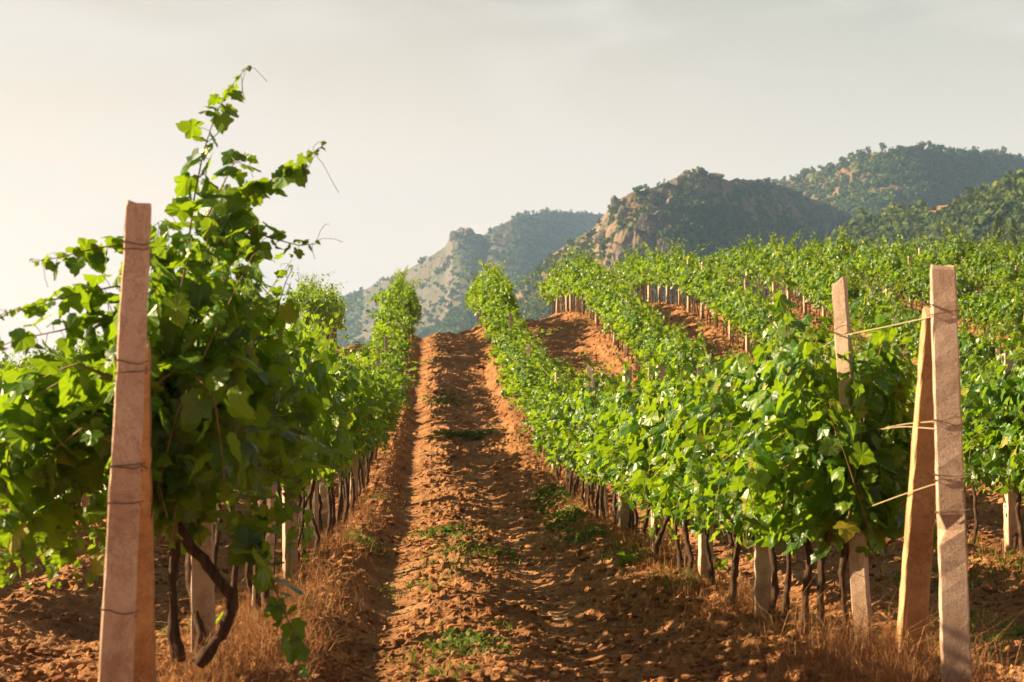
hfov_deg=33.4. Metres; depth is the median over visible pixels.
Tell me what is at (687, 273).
grapevine
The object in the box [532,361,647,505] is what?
grapevine
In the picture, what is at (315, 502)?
trellis post
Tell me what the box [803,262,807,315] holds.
trellis post
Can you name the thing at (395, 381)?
grapevine
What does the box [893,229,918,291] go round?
grapevine
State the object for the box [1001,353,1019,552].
trellis post
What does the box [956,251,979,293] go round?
grapevine
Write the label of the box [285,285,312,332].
grapevine
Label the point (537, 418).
grapevine
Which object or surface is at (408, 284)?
grapevine
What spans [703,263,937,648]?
grapevine
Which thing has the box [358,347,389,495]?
grapevine
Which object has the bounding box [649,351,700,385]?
grapevine
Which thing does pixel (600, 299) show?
grapevine
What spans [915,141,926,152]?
ridge tree
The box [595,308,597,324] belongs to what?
trellis post
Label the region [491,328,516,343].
grapevine
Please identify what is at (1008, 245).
grapevine
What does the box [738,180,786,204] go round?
rock outcrop
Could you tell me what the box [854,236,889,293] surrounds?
grapevine
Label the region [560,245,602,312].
grapevine
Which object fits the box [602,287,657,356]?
grapevine
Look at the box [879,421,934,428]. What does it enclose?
trellis wire
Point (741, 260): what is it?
grapevine
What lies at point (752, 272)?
grapevine
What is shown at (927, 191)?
mountain
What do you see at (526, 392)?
grapevine
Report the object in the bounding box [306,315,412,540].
grapevine
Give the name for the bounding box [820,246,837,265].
grapevine
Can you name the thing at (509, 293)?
grapevine
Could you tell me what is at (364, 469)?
trellis post
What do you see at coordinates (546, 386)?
grapevine
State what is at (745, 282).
trellis post
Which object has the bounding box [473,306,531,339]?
grapevine
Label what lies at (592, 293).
grapevine
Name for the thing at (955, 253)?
grapevine
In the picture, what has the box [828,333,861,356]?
grapevine
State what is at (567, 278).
grapevine
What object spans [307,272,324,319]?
grapevine
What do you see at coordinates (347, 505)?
grapevine
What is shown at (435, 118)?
sky
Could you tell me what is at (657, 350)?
grapevine
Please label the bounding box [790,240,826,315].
grapevine
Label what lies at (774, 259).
grapevine
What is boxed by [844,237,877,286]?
grapevine
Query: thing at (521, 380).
grapevine
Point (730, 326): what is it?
trellis post
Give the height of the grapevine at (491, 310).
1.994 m
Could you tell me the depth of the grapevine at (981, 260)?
59.73 m
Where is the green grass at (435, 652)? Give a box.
[155,388,1023,681]
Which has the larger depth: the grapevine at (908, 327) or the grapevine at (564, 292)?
the grapevine at (564, 292)
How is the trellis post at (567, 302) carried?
on the ground at (572, 334)
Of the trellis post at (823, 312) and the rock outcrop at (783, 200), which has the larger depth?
the rock outcrop at (783, 200)
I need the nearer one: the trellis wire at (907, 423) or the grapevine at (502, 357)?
the trellis wire at (907, 423)
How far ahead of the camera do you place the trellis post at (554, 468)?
31.05 m
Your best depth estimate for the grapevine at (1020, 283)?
55.96 m
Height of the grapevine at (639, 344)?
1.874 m
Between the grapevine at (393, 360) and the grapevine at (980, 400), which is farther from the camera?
the grapevine at (393, 360)
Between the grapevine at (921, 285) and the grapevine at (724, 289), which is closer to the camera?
the grapevine at (724, 289)
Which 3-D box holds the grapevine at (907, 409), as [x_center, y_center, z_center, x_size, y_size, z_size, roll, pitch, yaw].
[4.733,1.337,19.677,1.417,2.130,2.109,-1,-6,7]
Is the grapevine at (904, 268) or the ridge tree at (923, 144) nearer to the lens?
the grapevine at (904, 268)
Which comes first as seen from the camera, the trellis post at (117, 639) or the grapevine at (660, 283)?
the trellis post at (117, 639)
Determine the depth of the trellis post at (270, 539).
11.59 m
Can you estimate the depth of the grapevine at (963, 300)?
50.83 m
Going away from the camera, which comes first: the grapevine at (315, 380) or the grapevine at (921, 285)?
the grapevine at (315, 380)
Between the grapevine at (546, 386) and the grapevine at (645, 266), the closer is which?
the grapevine at (546, 386)
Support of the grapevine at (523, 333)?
on the ground at (572, 334)
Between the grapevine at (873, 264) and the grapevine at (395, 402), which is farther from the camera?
the grapevine at (873, 264)
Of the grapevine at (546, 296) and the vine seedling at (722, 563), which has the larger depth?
the grapevine at (546, 296)
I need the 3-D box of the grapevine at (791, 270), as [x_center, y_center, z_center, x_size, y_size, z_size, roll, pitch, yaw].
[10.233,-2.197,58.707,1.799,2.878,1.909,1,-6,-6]
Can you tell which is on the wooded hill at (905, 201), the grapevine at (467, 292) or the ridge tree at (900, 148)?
the ridge tree at (900, 148)
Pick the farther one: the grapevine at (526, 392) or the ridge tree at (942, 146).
the ridge tree at (942, 146)
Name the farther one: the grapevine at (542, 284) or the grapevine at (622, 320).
the grapevine at (542, 284)
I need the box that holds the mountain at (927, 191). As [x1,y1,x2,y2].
[771,144,1023,221]
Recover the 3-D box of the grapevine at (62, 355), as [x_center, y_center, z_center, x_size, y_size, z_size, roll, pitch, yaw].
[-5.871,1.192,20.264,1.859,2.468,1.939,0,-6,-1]
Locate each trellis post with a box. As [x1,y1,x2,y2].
[81,493,89,506]
[98,200,153,681]
[191,522,215,652]
[252,481,277,609]
[282,487,297,580]
[305,461,318,548]
[319,468,327,530]
[349,451,357,502]
[358,453,365,488]
[376,348,379,372]
[384,336,387,353]
[509,313,511,333]
[525,344,530,420]
[551,372,559,472]
[565,267,568,310]
[566,468,573,488]
[569,294,572,311]
[576,295,578,311]
[584,477,590,502]
[586,367,608,517]
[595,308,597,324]
[617,370,631,527]
[624,341,626,356]
[635,337,638,369]
[647,285,650,302]
[650,365,665,551]
[666,278,668,303]
[678,285,681,305]
[687,260,690,311]
[697,362,700,377]
[698,400,712,580]
[700,262,704,318]
[729,287,731,339]
[744,275,747,291]
[745,332,749,352]
[753,533,770,617]
[772,279,774,300]
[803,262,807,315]
[822,278,825,324]
[830,276,873,652]
[908,256,912,311]
[929,264,971,681]
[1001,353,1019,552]
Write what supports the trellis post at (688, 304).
on the ground at (572, 334)
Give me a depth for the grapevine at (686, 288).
58.16 m
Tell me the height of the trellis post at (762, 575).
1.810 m
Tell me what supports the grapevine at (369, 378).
on the ground at (572, 334)
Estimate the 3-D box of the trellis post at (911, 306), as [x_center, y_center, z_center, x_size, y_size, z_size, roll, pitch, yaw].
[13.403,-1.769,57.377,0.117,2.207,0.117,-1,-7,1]
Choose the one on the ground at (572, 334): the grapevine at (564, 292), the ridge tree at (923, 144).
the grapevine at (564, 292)
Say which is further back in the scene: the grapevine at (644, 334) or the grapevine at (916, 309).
the grapevine at (916, 309)
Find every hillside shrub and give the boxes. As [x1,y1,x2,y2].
[436,267,445,273]
[447,291,455,299]
[492,249,498,259]
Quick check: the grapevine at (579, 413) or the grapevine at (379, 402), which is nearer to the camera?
the grapevine at (379, 402)
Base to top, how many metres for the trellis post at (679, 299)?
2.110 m
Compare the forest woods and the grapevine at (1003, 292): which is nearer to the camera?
the grapevine at (1003, 292)
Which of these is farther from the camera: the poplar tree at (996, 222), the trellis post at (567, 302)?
the poplar tree at (996, 222)
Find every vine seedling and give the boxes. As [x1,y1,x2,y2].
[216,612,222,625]
[607,550,638,565]
[695,555,731,570]
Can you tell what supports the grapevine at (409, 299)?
on the ground at (572, 334)
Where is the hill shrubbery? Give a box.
[336,207,602,347]
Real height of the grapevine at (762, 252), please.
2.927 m
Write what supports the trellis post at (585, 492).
on the ground at (572, 334)
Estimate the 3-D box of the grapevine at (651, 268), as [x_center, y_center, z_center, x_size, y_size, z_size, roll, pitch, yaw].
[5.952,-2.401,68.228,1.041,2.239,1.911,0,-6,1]
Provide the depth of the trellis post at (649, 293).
71.70 m
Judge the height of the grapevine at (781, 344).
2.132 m
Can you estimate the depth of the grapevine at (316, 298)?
56.83 m
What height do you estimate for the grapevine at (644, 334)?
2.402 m
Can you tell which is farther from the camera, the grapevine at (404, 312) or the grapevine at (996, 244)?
the grapevine at (996, 244)
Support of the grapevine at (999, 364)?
on the ground at (572, 334)
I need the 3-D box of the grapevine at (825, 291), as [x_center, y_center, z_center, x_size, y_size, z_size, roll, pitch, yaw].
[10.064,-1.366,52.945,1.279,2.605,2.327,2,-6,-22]
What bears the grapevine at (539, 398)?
on the ground at (572, 334)
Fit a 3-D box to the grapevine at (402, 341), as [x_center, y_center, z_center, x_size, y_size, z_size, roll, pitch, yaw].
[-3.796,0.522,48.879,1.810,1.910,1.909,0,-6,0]
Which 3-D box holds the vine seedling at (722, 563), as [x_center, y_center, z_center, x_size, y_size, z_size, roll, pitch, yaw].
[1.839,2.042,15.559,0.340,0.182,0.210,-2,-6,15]
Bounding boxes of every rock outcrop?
[428,227,474,263]
[597,195,626,237]
[616,209,663,261]
[648,168,723,206]
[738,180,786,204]
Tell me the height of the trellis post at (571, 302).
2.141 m
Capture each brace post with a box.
[133,340,156,681]
[896,306,935,665]
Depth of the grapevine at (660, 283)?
67.02 m
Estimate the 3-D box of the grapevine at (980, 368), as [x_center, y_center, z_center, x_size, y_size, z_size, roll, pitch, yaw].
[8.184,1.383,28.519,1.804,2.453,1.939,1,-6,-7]
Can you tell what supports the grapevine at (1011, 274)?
on the ground at (572, 334)
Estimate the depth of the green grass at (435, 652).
14.97 m
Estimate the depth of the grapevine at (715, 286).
53.39 m
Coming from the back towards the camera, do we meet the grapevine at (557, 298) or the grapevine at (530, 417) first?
the grapevine at (557, 298)
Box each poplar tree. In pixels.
[944,229,951,242]
[991,213,1004,246]
[1007,219,1019,247]
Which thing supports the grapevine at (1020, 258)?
on the ground at (572, 334)
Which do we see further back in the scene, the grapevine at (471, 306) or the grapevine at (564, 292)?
the grapevine at (471, 306)
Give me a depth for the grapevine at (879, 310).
47.33 m
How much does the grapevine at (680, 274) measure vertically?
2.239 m
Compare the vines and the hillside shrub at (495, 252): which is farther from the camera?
the hillside shrub at (495, 252)
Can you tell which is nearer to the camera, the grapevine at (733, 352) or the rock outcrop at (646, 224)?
the grapevine at (733, 352)
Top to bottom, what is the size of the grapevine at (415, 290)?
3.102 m
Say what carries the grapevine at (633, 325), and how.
on the ground at (572, 334)
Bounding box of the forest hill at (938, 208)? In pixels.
[769,192,981,295]
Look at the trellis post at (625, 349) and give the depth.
50.19 m
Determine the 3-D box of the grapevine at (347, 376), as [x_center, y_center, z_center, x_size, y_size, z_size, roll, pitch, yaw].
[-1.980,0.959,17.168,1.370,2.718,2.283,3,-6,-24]
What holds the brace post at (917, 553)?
on the ground at (572, 334)
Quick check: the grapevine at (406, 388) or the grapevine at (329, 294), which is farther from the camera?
the grapevine at (329, 294)
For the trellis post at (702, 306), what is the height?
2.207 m
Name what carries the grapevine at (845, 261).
on the ground at (572, 334)
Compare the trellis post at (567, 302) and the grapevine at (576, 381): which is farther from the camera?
the trellis post at (567, 302)
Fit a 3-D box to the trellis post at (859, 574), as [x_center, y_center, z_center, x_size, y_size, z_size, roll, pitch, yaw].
[1.891,0.748,9.452,0.127,2.225,0.125,-6,-7,25]
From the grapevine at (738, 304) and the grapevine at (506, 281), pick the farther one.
the grapevine at (506, 281)
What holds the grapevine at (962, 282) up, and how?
on the ground at (572, 334)
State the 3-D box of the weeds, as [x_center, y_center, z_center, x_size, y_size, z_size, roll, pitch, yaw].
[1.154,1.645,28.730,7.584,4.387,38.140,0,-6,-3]
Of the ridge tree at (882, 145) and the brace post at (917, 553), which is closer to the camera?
the brace post at (917, 553)
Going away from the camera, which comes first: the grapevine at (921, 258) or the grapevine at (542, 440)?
the grapevine at (542, 440)
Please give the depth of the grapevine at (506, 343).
44.16 m
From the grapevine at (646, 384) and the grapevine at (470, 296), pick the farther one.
the grapevine at (470, 296)
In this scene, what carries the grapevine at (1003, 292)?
on the ground at (572, 334)
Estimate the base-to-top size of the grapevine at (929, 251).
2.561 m
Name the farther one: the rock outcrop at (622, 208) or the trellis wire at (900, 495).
the rock outcrop at (622, 208)
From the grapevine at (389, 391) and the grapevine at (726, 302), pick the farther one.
the grapevine at (726, 302)
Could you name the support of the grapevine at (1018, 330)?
on the ground at (572, 334)
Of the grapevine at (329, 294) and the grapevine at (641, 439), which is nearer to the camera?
the grapevine at (641, 439)
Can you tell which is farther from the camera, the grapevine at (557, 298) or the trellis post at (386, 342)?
the grapevine at (557, 298)
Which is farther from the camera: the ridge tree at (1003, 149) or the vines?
the ridge tree at (1003, 149)
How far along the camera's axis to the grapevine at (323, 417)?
14.45 m
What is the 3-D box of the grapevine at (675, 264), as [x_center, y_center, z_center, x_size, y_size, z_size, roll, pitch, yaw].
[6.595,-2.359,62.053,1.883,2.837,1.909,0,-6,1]
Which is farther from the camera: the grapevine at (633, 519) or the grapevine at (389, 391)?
the grapevine at (389, 391)
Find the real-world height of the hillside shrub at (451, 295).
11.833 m
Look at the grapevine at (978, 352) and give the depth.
38.80 m
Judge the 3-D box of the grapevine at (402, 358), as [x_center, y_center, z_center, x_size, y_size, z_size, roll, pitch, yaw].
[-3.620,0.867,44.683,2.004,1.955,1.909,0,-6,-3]
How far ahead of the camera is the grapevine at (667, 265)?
63.51 m
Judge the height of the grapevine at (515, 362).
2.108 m
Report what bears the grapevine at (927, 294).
on the ground at (572, 334)
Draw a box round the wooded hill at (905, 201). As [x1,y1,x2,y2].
[777,150,1020,208]
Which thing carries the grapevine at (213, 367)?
on the ground at (572, 334)
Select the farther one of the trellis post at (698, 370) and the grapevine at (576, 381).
the trellis post at (698, 370)
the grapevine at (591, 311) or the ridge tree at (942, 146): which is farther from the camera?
the ridge tree at (942, 146)
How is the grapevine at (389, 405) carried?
on the ground at (572, 334)
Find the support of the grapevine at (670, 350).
on the ground at (572, 334)
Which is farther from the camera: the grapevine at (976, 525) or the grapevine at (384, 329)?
the grapevine at (384, 329)
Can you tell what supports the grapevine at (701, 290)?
on the ground at (572, 334)
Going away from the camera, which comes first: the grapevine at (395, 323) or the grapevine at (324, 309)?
the grapevine at (395, 323)
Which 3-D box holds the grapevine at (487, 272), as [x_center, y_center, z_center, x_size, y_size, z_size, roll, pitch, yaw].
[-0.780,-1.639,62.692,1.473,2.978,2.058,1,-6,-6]
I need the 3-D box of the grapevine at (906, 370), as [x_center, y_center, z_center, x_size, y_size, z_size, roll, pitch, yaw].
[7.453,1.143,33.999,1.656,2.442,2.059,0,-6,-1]
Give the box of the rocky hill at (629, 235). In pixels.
[516,173,850,319]
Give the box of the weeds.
[285,389,1023,659]
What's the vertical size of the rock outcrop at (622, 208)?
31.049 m
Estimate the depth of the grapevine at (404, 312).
55.48 m
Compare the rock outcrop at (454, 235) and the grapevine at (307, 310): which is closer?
the grapevine at (307, 310)
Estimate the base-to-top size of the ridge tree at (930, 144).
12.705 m
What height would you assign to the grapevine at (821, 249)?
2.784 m
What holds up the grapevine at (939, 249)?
on the ground at (572, 334)
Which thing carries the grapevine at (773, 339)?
on the ground at (572, 334)
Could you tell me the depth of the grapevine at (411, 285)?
61.99 m
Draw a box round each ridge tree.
[879,143,886,149]
[896,145,907,152]
[907,146,914,153]
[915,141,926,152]
[926,140,936,149]
[936,144,945,151]
[946,147,955,152]
[989,148,998,157]
[997,146,1006,154]
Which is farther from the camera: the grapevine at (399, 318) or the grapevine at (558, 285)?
the grapevine at (558, 285)
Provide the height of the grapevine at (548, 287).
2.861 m
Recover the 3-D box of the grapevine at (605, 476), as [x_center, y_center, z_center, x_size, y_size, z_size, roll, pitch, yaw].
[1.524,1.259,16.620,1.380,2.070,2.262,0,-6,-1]
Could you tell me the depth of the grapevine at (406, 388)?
38.80 m
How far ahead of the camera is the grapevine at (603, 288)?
54.37 m
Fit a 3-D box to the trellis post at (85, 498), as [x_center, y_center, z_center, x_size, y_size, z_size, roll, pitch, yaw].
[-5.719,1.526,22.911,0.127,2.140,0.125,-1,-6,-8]
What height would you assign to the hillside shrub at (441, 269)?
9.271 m
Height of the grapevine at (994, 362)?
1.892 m
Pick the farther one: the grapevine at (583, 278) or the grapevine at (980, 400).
the grapevine at (583, 278)
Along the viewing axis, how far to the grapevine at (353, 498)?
22.82 m
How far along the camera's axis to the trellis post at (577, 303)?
66.92 m
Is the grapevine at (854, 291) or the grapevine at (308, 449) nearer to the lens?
the grapevine at (308, 449)
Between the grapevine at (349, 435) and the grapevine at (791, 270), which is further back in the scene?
the grapevine at (791, 270)
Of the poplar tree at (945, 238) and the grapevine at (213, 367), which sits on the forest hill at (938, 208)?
the poplar tree at (945, 238)
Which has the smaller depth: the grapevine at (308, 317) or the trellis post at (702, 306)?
the grapevine at (308, 317)
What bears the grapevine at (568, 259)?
on the ground at (572, 334)
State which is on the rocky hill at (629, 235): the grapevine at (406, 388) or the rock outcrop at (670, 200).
the rock outcrop at (670, 200)
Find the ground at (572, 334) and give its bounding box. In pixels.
[0,290,1023,681]
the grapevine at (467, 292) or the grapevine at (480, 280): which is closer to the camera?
the grapevine at (480, 280)
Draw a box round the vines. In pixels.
[0,229,1021,372]
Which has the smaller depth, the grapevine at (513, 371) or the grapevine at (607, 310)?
the grapevine at (513, 371)
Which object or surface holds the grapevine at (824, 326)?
on the ground at (572, 334)
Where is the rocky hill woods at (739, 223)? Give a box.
[474,166,847,325]
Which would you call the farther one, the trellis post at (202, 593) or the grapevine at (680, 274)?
the grapevine at (680, 274)
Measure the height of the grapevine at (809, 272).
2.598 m
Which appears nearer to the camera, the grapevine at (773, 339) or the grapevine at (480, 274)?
the grapevine at (773, 339)
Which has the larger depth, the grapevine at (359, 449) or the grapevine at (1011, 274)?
the grapevine at (1011, 274)
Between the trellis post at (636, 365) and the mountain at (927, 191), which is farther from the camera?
the mountain at (927, 191)
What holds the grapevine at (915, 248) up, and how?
on the ground at (572, 334)
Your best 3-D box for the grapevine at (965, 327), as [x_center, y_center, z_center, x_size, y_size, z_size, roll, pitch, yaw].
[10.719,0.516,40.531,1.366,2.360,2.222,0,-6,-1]
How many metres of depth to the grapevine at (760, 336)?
45.58 m
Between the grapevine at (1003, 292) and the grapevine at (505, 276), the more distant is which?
the grapevine at (505, 276)
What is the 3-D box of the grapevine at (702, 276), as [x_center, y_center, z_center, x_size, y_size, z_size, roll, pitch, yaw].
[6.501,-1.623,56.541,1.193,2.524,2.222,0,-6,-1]
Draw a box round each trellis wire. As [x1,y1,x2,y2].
[543,316,931,370]
[734,478,962,511]
[871,426,935,430]
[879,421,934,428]
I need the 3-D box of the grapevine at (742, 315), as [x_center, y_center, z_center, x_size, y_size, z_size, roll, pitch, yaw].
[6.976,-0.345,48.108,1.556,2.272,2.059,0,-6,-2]
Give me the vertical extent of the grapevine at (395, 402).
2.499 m
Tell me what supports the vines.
on the ground at (572, 334)
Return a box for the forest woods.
[793,169,1023,295]
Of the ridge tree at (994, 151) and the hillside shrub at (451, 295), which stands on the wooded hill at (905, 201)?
the ridge tree at (994, 151)
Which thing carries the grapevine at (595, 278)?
on the ground at (572, 334)
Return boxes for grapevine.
[0,65,341,681]
[0,346,77,378]
[0,350,39,507]
[6,362,31,369]
[107,217,322,665]
[214,254,316,631]
[235,280,356,619]
[243,353,340,594]
[274,283,358,572]
[279,285,311,334]
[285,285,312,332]
[286,269,331,332]
[289,288,332,310]
[294,274,323,325]
[298,399,362,564]
[301,275,334,324]
[302,282,323,331]
[303,298,384,554]
[304,310,384,532]
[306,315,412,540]
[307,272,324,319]
[313,279,348,327]
[322,318,385,519]
[336,361,387,524]
[338,335,408,368]
[339,345,406,373]
[346,324,407,351]
[347,372,381,475]
[348,340,399,489]
[348,407,390,496]
[352,304,409,342]
[356,326,413,361]
[356,343,409,375]
[358,345,400,477]
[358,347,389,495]
[360,348,403,435]
[362,319,418,354]
[363,356,440,465]
[365,288,415,331]
[367,267,418,325]
[367,332,411,372]
[367,360,419,431]
[368,266,419,316]
[369,359,415,458]
[370,298,425,340]
[375,324,405,342]
[376,263,416,302]
[377,365,410,450]
[379,292,412,320]
[380,364,411,388]
[384,276,433,298]
[390,269,417,301]
[405,279,423,311]
[410,283,422,315]
[459,275,478,312]
[461,267,487,327]
[464,275,478,323]
[465,269,479,310]
[468,271,483,315]
[469,265,517,316]
[470,260,498,299]
[471,260,516,314]
[472,267,517,309]
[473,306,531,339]
[474,264,493,302]
[475,257,502,303]
[478,260,508,298]
[479,294,521,322]
[480,299,519,329]
[483,266,531,320]
[484,312,537,352]
[487,324,549,362]
[487,329,550,397]
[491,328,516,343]
[496,338,569,417]
[498,350,561,410]
[500,321,565,398]
[500,343,568,426]
[501,343,578,401]
[507,370,566,467]
[512,372,582,451]
[514,357,583,475]
[520,373,578,497]
[521,390,582,480]
[532,266,555,313]
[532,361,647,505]
[532,373,578,492]
[533,264,556,314]
[537,349,638,512]
[542,363,617,523]
[544,258,564,312]
[544,259,557,312]
[547,260,565,311]
[550,252,585,311]
[553,246,582,310]
[553,250,578,311]
[556,362,652,535]
[557,276,572,311]
[558,273,573,311]
[558,358,615,519]
[560,244,600,315]
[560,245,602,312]
[563,250,605,313]
[574,255,622,298]
[577,258,613,326]
[577,270,593,320]
[581,271,620,338]
[582,345,684,540]
[585,257,633,328]
[585,268,632,335]
[591,273,633,345]
[591,282,648,365]
[595,366,669,553]
[601,279,644,351]
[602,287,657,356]
[606,286,660,370]
[608,326,751,584]
[610,334,693,576]
[615,293,669,379]
[629,308,676,380]
[630,314,689,366]
[631,329,661,375]
[637,238,671,302]
[640,319,806,609]
[645,319,717,380]
[648,252,669,303]
[649,238,682,303]
[649,254,664,301]
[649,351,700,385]
[652,321,705,380]
[659,242,694,305]
[666,332,731,381]
[669,237,714,309]
[671,257,712,319]
[674,257,712,315]
[676,257,700,311]
[678,243,887,629]
[689,256,723,324]
[699,265,743,335]
[699,274,718,328]
[702,271,745,342]
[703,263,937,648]
[704,343,735,375]
[711,349,749,362]
[712,276,767,347]
[723,280,768,354]
[725,240,753,285]
[730,288,783,357]
[734,234,771,297]
[735,233,760,295]
[740,235,788,291]
[740,296,796,346]
[741,294,773,343]
[752,231,788,292]
[754,312,818,346]
[762,228,804,293]
[768,314,828,351]
[769,243,805,305]
[780,236,828,312]
[783,313,833,349]
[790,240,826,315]
[794,251,835,323]
[803,254,845,329]
[810,336,834,365]
[813,235,851,260]
[813,257,871,311]
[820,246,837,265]
[821,332,861,361]
[826,269,868,339]
[827,225,859,270]
[828,243,857,280]
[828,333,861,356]
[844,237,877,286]
[849,280,905,333]
[849,294,872,347]
[850,279,907,330]
[853,338,917,375]
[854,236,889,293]
[856,232,898,295]
[873,233,917,299]
[873,296,921,360]
[876,253,928,309]
[881,394,934,526]
[885,303,921,359]
[887,297,921,373]
[887,345,1002,543]
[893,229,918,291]
[894,257,929,314]
[897,235,922,267]
[897,252,929,301]
[907,258,956,305]
[913,247,931,267]
[915,231,944,267]
[929,223,970,269]
[938,222,979,276]
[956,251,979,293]
[956,258,991,306]
[957,268,1014,335]
[957,298,978,333]
[957,313,994,373]
[958,314,1019,382]
[959,226,1008,286]
[960,302,1023,556]
[963,349,995,486]
[969,316,1023,503]
[974,239,1019,288]
[977,348,1006,382]
[978,231,1016,290]
[980,277,1023,349]
[986,283,1023,349]
[986,338,1023,376]
[988,250,1023,300]
[996,240,1014,260]
[1002,225,1023,267]
[1006,242,1023,262]
[1008,277,1023,294]
[1013,320,1023,340]
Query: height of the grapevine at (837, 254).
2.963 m
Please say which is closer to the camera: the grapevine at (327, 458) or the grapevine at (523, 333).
the grapevine at (327, 458)
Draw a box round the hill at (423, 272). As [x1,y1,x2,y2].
[343,212,603,343]
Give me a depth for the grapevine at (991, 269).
58.70 m
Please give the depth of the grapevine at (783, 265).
59.95 m
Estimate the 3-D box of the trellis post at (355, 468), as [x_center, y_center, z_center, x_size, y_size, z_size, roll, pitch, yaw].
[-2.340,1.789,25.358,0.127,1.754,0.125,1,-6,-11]
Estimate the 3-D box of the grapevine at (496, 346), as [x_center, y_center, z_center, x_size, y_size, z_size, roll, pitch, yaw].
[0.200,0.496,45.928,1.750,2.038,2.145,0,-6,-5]
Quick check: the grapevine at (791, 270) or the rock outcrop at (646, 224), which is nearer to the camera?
the grapevine at (791, 270)
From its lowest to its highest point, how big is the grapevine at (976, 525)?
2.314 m
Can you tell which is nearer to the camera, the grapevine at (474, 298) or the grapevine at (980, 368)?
the grapevine at (980, 368)
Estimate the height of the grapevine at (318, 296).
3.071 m
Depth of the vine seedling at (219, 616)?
10.56 m
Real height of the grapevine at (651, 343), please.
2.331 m
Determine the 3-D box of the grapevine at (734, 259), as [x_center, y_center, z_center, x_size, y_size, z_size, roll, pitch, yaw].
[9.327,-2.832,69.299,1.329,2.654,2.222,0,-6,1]
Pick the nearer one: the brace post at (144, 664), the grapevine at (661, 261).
the brace post at (144, 664)
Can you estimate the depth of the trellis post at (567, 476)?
28.14 m
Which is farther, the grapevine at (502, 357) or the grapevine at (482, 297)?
the grapevine at (482, 297)
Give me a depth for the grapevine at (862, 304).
48.69 m
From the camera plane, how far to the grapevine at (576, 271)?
62.55 m
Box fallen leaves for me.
[45,424,1023,681]
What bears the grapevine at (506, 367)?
on the ground at (572, 334)
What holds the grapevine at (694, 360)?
on the ground at (572, 334)
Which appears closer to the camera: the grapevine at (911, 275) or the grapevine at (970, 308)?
the grapevine at (970, 308)
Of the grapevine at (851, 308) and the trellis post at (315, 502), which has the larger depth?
the grapevine at (851, 308)
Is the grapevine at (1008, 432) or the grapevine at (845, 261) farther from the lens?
the grapevine at (845, 261)
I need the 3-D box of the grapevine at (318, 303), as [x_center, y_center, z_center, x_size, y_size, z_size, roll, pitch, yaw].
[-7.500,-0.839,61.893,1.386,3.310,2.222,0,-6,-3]
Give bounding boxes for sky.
[0,0,1023,364]
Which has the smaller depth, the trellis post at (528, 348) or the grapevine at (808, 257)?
the trellis post at (528, 348)
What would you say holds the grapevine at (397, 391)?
on the ground at (572, 334)
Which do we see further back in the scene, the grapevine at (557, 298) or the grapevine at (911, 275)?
the grapevine at (557, 298)
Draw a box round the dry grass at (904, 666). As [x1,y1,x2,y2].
[44,312,1023,681]
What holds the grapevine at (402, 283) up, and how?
on the ground at (572, 334)
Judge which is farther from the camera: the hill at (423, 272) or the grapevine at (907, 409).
the hill at (423, 272)
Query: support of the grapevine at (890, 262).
on the ground at (572, 334)
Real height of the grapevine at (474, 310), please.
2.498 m
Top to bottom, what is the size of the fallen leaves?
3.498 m
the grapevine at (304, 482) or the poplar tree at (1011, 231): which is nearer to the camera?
the grapevine at (304, 482)
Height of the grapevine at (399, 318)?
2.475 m
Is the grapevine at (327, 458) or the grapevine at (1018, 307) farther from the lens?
the grapevine at (1018, 307)
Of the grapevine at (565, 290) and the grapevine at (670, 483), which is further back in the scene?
the grapevine at (565, 290)
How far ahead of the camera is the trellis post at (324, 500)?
19.78 m
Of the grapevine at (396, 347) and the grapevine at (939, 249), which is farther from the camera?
the grapevine at (939, 249)
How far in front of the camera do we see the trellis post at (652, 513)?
17.15 m
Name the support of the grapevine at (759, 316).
on the ground at (572, 334)
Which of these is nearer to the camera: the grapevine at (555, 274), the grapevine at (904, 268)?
the grapevine at (904, 268)
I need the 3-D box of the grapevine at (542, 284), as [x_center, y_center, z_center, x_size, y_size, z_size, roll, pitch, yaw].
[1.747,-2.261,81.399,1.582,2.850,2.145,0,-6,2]
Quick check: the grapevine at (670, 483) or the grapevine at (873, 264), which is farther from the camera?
the grapevine at (873, 264)
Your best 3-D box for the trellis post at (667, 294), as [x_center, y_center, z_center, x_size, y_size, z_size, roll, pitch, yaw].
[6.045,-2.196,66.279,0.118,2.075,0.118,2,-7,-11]
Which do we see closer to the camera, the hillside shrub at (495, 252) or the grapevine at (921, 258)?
the grapevine at (921, 258)
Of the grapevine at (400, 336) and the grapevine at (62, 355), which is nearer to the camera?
the grapevine at (62, 355)
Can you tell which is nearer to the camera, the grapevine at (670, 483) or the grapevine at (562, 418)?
the grapevine at (670, 483)
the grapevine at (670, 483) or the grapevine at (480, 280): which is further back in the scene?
the grapevine at (480, 280)
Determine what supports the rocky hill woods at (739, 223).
on the rocky hill at (629, 235)

